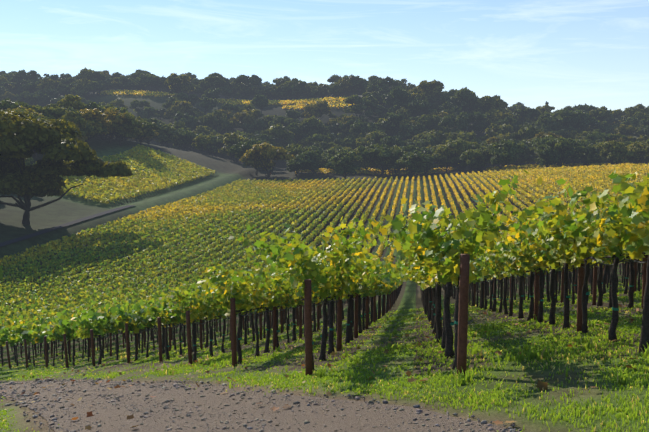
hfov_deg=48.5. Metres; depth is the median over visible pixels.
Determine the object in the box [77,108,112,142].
valley tree
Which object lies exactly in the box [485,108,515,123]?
hill tree
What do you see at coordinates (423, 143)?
hill tree
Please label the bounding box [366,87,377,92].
hill tree
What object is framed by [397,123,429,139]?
hill tree
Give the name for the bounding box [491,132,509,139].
hill tree
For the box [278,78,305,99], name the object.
hill tree
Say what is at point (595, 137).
hill tree
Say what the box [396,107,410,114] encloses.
hill tree
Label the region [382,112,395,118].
hill tree
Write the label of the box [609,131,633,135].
hill tree
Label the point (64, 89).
hill tree
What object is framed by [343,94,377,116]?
hill tree
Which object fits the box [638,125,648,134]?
hill tree
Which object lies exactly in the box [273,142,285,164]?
hill tree
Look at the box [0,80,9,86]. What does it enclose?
hill tree
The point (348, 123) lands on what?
hill tree
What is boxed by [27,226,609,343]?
vines trellis wires
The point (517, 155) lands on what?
valley tree
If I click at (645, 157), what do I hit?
valley tree
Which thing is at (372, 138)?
hill tree
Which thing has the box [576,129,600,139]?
hill tree
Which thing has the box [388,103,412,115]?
hill tree
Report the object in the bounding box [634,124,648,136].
hill tree
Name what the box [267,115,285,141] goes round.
hill tree
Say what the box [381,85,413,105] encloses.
hill tree
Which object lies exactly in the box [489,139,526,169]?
valley tree
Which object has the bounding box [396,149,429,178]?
valley tree
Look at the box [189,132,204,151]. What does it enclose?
hill tree
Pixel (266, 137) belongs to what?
hill tree
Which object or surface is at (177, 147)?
hill tree
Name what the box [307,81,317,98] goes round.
hill tree
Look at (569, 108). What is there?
hill tree
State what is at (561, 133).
hill tree
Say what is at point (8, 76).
hill tree
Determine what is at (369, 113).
hill tree
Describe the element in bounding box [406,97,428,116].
hill tree
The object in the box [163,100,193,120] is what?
hill tree
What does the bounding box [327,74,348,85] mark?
hill tree
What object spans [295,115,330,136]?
hill tree
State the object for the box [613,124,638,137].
hill tree
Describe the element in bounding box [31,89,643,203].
vines
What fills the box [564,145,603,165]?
valley tree
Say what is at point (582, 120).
hill tree
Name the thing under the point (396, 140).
hill tree
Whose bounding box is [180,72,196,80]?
hill tree
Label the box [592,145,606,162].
valley tree
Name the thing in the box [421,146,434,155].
valley tree
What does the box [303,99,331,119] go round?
hill tree
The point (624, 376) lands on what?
grass
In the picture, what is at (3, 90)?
hill tree
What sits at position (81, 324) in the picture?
vine leaves
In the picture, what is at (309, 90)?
hill tree
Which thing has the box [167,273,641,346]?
vine ties
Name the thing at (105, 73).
hill tree
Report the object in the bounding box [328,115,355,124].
hill tree
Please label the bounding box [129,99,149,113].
hill tree
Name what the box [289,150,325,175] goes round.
valley tree
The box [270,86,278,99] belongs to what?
hill tree
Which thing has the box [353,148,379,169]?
valley tree
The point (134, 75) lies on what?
hill tree
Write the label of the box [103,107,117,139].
valley tree
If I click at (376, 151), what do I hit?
valley tree
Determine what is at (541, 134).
hill tree
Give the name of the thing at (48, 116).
valley tree
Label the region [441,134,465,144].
hill tree
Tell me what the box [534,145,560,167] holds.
valley tree
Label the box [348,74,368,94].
hill tree
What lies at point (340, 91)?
hill tree
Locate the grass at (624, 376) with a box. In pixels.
[0,280,648,431]
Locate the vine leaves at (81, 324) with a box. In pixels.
[0,255,642,346]
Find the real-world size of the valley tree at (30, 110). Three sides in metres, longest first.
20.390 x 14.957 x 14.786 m
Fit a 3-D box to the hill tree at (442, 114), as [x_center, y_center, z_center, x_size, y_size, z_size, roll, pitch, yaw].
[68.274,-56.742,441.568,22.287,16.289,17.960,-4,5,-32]
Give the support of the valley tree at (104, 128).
on the ground at (66, 208)
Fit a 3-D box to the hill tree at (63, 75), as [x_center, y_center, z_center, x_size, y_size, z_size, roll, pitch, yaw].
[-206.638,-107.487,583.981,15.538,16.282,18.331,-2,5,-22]
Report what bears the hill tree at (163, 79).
on the ground at (66, 208)
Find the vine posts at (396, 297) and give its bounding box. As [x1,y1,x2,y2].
[2,180,641,357]
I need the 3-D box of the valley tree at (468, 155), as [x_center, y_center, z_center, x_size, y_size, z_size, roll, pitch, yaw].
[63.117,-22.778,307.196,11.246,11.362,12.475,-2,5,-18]
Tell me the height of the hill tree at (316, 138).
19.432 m
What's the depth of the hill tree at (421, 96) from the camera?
476.67 m
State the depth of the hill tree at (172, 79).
529.60 m
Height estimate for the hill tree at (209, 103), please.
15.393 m
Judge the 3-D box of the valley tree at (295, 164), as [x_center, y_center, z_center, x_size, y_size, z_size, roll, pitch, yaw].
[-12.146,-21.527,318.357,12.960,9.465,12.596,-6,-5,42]
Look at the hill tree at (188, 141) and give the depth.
385.63 m
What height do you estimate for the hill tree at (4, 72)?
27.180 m
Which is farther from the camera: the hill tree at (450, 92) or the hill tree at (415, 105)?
the hill tree at (450, 92)
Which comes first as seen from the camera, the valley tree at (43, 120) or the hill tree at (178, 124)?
the valley tree at (43, 120)
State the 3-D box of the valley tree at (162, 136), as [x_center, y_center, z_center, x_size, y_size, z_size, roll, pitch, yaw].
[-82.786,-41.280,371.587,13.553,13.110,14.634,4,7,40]
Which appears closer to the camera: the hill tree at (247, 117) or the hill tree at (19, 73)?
the hill tree at (247, 117)
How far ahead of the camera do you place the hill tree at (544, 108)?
481.89 m
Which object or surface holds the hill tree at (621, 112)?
on the ground at (66, 208)
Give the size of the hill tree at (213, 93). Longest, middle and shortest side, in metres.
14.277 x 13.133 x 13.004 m
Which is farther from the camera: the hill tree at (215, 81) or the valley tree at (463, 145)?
the hill tree at (215, 81)
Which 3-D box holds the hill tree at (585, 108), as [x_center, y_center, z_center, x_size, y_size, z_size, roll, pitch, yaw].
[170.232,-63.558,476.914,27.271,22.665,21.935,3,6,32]
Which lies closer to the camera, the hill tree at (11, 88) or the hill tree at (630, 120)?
the hill tree at (630, 120)
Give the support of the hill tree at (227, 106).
on the ground at (66, 208)
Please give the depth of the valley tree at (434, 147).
359.02 m
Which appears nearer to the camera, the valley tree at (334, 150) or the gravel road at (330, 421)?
the gravel road at (330, 421)
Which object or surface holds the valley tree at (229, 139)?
on the ground at (66, 208)
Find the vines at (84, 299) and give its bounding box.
[0,193,642,365]
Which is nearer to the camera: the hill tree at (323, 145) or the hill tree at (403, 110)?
the hill tree at (323, 145)
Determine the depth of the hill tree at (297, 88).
553.63 m
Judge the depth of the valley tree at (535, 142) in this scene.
317.50 m
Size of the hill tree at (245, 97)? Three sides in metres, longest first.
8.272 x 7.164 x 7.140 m
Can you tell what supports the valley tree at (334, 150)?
on the ground at (66, 208)
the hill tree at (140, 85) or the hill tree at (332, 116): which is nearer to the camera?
the hill tree at (332, 116)
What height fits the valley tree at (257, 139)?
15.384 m
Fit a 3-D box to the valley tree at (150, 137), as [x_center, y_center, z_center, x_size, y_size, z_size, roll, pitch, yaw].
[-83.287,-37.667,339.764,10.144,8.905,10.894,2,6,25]
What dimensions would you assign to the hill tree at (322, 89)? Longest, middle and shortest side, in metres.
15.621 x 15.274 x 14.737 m
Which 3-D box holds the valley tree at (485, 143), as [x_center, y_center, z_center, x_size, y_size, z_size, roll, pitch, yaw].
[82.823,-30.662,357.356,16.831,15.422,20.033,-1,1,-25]
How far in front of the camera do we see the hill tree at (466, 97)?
466.82 m
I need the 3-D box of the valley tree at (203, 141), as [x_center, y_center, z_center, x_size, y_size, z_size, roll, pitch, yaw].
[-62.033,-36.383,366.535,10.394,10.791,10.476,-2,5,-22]
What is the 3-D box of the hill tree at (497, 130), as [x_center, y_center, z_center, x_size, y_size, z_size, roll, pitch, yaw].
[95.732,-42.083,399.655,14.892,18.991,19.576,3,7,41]
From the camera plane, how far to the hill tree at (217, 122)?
452.29 m
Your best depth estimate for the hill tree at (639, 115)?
434.02 m
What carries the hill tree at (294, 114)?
on the ground at (66, 208)
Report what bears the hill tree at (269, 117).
on the ground at (66, 208)
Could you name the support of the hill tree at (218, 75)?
on the ground at (66, 208)
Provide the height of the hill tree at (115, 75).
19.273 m
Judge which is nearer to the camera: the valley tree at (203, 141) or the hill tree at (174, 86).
the valley tree at (203, 141)
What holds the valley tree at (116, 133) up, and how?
on the ground at (66, 208)
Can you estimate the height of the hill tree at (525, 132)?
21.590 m
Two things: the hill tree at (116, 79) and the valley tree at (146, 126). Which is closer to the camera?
the valley tree at (146, 126)
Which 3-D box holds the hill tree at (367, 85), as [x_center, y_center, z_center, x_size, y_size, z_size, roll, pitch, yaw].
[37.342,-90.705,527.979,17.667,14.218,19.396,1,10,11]
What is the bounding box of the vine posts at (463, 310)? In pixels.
[5,253,647,375]
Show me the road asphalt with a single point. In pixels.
(55, 228)
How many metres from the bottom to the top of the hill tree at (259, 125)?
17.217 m
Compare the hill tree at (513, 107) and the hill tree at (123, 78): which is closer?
the hill tree at (513, 107)
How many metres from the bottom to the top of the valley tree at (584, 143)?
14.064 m
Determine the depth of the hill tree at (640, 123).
419.48 m
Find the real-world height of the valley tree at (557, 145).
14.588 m
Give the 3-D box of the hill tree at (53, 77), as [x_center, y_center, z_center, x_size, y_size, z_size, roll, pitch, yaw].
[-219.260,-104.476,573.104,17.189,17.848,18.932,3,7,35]
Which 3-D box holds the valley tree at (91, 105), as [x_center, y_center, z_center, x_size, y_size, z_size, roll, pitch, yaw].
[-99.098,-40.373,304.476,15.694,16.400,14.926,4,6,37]
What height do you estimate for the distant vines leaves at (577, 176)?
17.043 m
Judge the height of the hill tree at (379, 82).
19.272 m
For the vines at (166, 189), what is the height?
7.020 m
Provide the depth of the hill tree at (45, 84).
549.61 m
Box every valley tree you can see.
[0,98,40,112]
[0,100,31,110]
[5,105,44,117]
[15,109,40,118]
[25,157,33,165]
[30,105,66,118]
[34,117,49,157]
[38,112,56,120]
[40,103,57,107]
[51,94,84,109]
[55,121,87,140]
[58,111,87,140]
[62,106,79,111]
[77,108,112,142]
[78,101,105,112]
[81,108,107,142]
[84,120,102,141]
[86,117,106,143]
[99,109,127,142]
[102,103,127,139]
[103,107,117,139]
[111,111,142,145]
[113,113,123,141]
[125,121,160,144]
[142,118,158,142]
[142,128,158,143]
[151,123,177,146]
[156,127,178,145]
[167,128,195,149]
[191,134,212,153]
[198,135,225,155]
[210,134,223,155]
[216,152,226,157]
[218,133,249,161]
[226,143,240,161]
[228,139,265,174]
[239,142,294,179]
[254,138,272,145]
[280,143,310,171]
[286,157,309,176]
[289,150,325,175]
[308,145,323,153]
[319,154,333,169]
[321,146,348,156]
[325,151,363,179]
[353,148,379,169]
[357,143,392,175]
[380,145,407,176]
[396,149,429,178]
[400,145,425,174]
[410,154,437,175]
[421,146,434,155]
[427,144,442,149]
[431,147,462,172]
[432,137,489,172]
[458,148,492,171]
[460,149,485,173]
[480,141,492,166]
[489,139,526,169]
[498,153,521,166]
[513,143,534,169]
[525,135,556,156]
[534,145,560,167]
[538,136,579,166]
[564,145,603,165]
[571,139,589,163]
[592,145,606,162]
[595,140,632,164]
[622,141,648,163]
[639,143,648,161]
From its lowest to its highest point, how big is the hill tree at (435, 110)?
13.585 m
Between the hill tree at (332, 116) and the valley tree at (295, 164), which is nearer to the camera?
the valley tree at (295, 164)
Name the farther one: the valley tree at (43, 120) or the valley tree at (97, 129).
the valley tree at (97, 129)
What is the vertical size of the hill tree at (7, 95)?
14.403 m
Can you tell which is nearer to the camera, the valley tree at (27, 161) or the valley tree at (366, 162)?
the valley tree at (27, 161)
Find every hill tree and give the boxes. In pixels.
[0,71,16,74]
[0,73,13,79]
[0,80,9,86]
[0,86,13,94]
[0,92,16,100]
[4,84,16,98]
[7,82,22,93]
[8,74,34,83]
[15,69,40,81]
[20,91,43,104]
[23,92,45,105]
[32,92,54,106]
[35,74,61,84]
[37,77,58,89]
[44,88,59,103]
[50,96,64,103]
[54,77,72,85]
[57,84,74,95]
[60,73,77,81]
[71,90,86,97]
[75,67,101,92]
[80,97,89,103]
[93,74,107,80]
[100,70,110,88]
[106,98,128,109]
[108,72,121,89]
[110,77,122,88]
[116,76,131,89]
[118,72,139,89]
[123,82,135,89]
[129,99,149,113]
[135,69,150,74]
[135,73,159,90]
[135,83,148,90]
[135,106,158,118]
[153,78,161,90]
[155,109,165,120]
[160,76,174,90]
[160,107,172,123]
[161,97,186,118]
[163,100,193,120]
[164,73,195,93]
[167,120,188,149]
[168,91,192,101]
[169,83,184,94]
[171,145,185,148]
[173,110,203,125]
[174,118,194,128]
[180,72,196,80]
[182,136,196,150]
[189,82,199,94]
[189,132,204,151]
[191,78,207,97]
[192,125,211,151]
[198,110,233,133]
[199,75,229,88]
[199,96,218,114]
[202,88,222,99]
[208,72,231,98]
[208,131,223,156]
[217,109,235,132]
[220,103,239,112]
[229,108,257,131]
[231,75,261,99]
[231,130,253,136]
[236,104,263,117]
[240,94,249,99]
[241,118,267,133]
[246,133,274,141]
[251,94,268,112]
[261,123,296,145]
[262,81,273,98]
[263,115,277,119]
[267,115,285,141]
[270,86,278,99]
[271,86,292,99]
[273,76,291,99]
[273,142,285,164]
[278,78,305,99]
[285,110,305,118]
[286,81,307,98]
[286,122,313,146]
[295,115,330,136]
[302,85,313,98]
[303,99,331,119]
[306,133,341,146]
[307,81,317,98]
[310,90,320,97]
[314,83,328,97]
[319,140,339,149]
[325,121,344,135]
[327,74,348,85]
[327,82,346,96]
[327,83,343,96]
[328,114,337,117]
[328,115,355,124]
[330,82,345,96]
[338,79,350,96]
[339,119,364,135]
[340,138,356,149]
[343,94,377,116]
[344,122,378,139]
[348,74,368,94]
[352,131,384,148]
[362,91,378,97]
[364,83,377,92]
[364,109,383,122]
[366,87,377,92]
[367,75,378,82]
[369,76,400,93]
[374,118,396,134]
[376,113,404,136]
[380,135,405,146]
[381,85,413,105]
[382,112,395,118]
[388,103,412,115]
[391,78,410,88]
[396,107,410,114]
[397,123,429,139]
[398,119,417,135]
[406,84,415,90]
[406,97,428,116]
[406,130,433,141]
[406,137,436,148]
[407,79,443,96]
[408,116,420,120]
[411,92,428,114]
[414,130,448,143]
[416,114,440,130]
[427,111,447,117]
[428,109,447,115]
[435,115,467,132]
[438,89,456,104]
[441,87,477,112]
[441,131,475,140]
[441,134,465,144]
[470,95,508,125]
[480,123,513,141]
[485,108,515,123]
[486,137,501,166]
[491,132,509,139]
[492,116,520,132]
[508,125,541,163]
[510,107,540,121]
[511,105,526,111]
[517,140,536,164]
[527,131,560,141]
[532,111,575,130]
[536,104,554,114]
[547,129,567,137]
[550,106,575,114]
[556,107,597,128]
[572,103,598,113]
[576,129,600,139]
[586,131,629,144]
[589,106,612,132]
[606,137,625,141]
[607,110,618,121]
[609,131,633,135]
[613,109,625,118]
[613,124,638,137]
[618,117,640,125]
[620,103,648,119]
[625,111,648,120]
[626,134,648,141]
[631,118,648,131]
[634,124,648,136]
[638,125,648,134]
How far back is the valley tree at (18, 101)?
271.13 m
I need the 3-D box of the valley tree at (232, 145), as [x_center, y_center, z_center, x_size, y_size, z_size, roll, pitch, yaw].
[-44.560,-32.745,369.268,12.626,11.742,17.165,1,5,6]
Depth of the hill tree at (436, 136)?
388.93 m
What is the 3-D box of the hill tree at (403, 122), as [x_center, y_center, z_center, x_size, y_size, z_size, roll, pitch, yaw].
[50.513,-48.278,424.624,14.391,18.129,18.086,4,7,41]
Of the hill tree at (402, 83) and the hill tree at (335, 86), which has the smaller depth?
the hill tree at (335, 86)
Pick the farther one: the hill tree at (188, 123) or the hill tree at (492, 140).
the hill tree at (188, 123)
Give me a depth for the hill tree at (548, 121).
410.51 m
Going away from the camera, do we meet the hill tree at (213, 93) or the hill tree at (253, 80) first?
the hill tree at (213, 93)
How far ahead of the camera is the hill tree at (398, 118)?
427.28 m
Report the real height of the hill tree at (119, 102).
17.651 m
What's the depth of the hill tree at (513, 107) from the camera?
545.07 m
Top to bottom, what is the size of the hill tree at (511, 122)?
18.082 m
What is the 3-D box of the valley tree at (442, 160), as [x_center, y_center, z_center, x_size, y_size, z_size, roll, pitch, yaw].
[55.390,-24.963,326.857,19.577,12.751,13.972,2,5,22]
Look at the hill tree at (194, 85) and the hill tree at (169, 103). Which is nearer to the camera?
the hill tree at (169, 103)
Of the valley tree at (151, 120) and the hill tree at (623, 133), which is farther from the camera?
the hill tree at (623, 133)
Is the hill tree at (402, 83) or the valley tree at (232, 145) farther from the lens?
the hill tree at (402, 83)
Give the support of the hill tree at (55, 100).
on the ground at (66, 208)
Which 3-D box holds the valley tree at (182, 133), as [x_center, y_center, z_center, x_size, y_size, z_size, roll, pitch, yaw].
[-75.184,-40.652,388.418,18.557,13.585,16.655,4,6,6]
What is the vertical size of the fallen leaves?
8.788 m
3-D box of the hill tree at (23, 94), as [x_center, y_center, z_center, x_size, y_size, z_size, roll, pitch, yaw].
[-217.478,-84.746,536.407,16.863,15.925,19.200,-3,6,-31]
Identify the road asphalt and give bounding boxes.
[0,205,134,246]
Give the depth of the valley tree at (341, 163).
300.61 m
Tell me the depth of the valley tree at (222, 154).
409.87 m
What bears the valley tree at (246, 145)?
on the ground at (66, 208)
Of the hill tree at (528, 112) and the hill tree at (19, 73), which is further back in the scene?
the hill tree at (19, 73)
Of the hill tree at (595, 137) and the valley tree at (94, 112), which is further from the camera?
the hill tree at (595, 137)
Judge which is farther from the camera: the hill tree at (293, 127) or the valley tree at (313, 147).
the hill tree at (293, 127)
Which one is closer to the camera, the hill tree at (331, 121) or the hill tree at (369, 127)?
the hill tree at (369, 127)
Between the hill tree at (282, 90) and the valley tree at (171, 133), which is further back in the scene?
the hill tree at (282, 90)
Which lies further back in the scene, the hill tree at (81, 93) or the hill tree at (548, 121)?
the hill tree at (81, 93)
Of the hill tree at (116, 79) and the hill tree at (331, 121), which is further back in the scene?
the hill tree at (116, 79)
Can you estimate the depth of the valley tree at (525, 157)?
324.90 m
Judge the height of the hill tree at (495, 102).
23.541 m
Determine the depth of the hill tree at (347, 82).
546.48 m
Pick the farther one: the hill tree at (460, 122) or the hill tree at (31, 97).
the hill tree at (31, 97)
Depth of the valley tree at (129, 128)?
298.32 m
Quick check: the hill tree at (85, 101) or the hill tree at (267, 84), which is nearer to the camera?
the hill tree at (85, 101)
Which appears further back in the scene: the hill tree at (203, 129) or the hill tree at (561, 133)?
the hill tree at (203, 129)
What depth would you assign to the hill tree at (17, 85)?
573.02 m
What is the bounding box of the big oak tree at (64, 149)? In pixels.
[0,109,132,224]
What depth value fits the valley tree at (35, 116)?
236.28 m
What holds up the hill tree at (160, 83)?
on the ground at (66, 208)
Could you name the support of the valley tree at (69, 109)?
on the ground at (66, 208)
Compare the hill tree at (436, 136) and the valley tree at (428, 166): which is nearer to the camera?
the valley tree at (428, 166)
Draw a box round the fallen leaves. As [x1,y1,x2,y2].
[0,292,638,431]
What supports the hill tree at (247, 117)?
on the ground at (66, 208)
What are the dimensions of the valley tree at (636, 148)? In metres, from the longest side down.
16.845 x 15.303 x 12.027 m
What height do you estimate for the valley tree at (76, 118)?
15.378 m
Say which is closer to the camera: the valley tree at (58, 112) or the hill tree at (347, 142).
the valley tree at (58, 112)
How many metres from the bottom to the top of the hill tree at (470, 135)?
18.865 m
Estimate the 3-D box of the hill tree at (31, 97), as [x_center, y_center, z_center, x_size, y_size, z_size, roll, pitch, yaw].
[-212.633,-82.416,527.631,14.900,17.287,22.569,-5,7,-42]
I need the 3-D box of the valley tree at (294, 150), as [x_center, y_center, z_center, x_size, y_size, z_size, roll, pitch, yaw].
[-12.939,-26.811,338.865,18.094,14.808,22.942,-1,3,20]
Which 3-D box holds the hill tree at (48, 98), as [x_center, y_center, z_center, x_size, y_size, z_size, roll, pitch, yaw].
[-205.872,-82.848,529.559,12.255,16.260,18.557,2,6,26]
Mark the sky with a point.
(532, 53)
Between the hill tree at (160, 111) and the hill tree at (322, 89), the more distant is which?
the hill tree at (322, 89)
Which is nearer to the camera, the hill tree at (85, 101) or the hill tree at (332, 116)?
the hill tree at (332, 116)
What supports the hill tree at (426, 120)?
on the ground at (66, 208)
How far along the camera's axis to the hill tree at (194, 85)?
552.12 m
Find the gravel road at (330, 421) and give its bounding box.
[0,379,519,431]
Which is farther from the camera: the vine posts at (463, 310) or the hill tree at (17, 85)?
the hill tree at (17, 85)
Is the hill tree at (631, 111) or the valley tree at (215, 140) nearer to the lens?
the valley tree at (215, 140)
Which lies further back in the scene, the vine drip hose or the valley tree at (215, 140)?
the valley tree at (215, 140)
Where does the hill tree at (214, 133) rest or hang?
on the ground at (66, 208)
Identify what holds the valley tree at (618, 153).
on the ground at (66, 208)
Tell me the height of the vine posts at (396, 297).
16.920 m
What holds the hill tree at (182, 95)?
on the ground at (66, 208)
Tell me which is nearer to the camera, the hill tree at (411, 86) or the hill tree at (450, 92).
the hill tree at (450, 92)
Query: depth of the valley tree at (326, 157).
333.13 m
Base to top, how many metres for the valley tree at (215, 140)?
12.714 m
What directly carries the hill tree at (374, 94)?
on the ground at (66, 208)
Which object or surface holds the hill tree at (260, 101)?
on the ground at (66, 208)
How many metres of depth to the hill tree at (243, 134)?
424.30 m
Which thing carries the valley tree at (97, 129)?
on the ground at (66, 208)
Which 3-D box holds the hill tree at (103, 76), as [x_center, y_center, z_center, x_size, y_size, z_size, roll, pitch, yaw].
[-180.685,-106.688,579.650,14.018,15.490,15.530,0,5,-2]
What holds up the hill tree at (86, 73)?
on the ground at (66, 208)
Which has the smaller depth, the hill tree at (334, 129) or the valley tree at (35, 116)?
the valley tree at (35, 116)
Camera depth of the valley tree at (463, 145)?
321.30 m
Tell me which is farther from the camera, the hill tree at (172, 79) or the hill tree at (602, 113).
the hill tree at (172, 79)
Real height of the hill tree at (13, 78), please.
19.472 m
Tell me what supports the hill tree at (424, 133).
on the ground at (66, 208)
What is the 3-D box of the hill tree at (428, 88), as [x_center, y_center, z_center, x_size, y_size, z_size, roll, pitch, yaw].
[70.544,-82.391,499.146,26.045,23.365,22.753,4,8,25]
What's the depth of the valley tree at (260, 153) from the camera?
306.32 m
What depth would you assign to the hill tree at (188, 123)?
454.20 m
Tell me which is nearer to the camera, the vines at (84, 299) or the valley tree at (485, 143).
the vines at (84, 299)
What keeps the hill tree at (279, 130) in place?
on the ground at (66, 208)
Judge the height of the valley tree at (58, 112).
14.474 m
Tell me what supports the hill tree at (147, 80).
on the ground at (66, 208)
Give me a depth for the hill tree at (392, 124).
427.64 m
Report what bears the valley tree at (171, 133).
on the ground at (66, 208)
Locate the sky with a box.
[0,0,648,111]
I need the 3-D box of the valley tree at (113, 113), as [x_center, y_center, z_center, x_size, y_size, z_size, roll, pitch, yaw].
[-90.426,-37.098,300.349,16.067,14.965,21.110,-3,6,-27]
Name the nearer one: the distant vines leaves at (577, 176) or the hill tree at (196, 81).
the distant vines leaves at (577, 176)
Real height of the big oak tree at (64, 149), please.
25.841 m
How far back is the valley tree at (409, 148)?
326.47 m
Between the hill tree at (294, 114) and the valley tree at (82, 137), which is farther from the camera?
the hill tree at (294, 114)
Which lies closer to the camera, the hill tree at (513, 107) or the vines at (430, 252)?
the vines at (430, 252)
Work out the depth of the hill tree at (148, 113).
484.11 m
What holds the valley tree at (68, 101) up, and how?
on the ground at (66, 208)
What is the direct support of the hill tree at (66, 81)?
on the ground at (66, 208)
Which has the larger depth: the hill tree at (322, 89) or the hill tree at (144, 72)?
the hill tree at (144, 72)
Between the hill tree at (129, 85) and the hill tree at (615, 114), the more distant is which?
the hill tree at (129, 85)
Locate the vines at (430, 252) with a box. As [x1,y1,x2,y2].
[93,169,648,369]
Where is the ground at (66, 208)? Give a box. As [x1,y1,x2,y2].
[0,92,648,431]
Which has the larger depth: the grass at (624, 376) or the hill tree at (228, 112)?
the hill tree at (228, 112)
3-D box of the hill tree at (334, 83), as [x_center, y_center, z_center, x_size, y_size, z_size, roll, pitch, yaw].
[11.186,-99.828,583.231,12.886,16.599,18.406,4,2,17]
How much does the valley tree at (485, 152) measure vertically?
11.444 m
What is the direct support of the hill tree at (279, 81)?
on the ground at (66, 208)
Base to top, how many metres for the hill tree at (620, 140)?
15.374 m
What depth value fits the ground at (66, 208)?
24.80 m
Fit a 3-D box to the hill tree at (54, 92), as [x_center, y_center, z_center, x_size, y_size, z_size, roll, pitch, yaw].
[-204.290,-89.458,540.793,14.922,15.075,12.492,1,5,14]
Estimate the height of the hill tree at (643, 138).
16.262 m
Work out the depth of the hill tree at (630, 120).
426.17 m
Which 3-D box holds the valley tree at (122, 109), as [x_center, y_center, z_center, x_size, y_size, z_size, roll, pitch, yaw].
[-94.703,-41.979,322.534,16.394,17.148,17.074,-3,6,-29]
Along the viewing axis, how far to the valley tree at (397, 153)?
313.09 m
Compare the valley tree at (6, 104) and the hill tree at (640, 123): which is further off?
the hill tree at (640, 123)
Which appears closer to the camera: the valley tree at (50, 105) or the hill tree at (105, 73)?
the valley tree at (50, 105)
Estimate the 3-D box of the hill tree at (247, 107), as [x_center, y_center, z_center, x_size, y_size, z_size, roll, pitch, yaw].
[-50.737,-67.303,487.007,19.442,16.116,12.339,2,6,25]
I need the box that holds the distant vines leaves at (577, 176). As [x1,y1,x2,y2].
[20,163,648,256]
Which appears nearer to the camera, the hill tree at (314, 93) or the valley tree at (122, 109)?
the valley tree at (122, 109)
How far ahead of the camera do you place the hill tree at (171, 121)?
492.37 m
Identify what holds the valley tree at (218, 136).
on the ground at (66, 208)
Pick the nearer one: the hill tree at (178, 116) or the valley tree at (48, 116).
the valley tree at (48, 116)
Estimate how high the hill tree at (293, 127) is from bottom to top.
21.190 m
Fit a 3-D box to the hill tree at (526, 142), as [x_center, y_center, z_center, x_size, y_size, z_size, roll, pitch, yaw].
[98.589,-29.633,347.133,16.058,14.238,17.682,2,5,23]
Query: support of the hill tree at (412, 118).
on the ground at (66, 208)
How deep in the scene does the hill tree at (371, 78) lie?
564.39 m
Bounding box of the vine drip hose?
[10,258,647,347]
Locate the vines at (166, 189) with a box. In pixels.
[108,172,218,206]
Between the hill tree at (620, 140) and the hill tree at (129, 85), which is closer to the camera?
the hill tree at (620, 140)

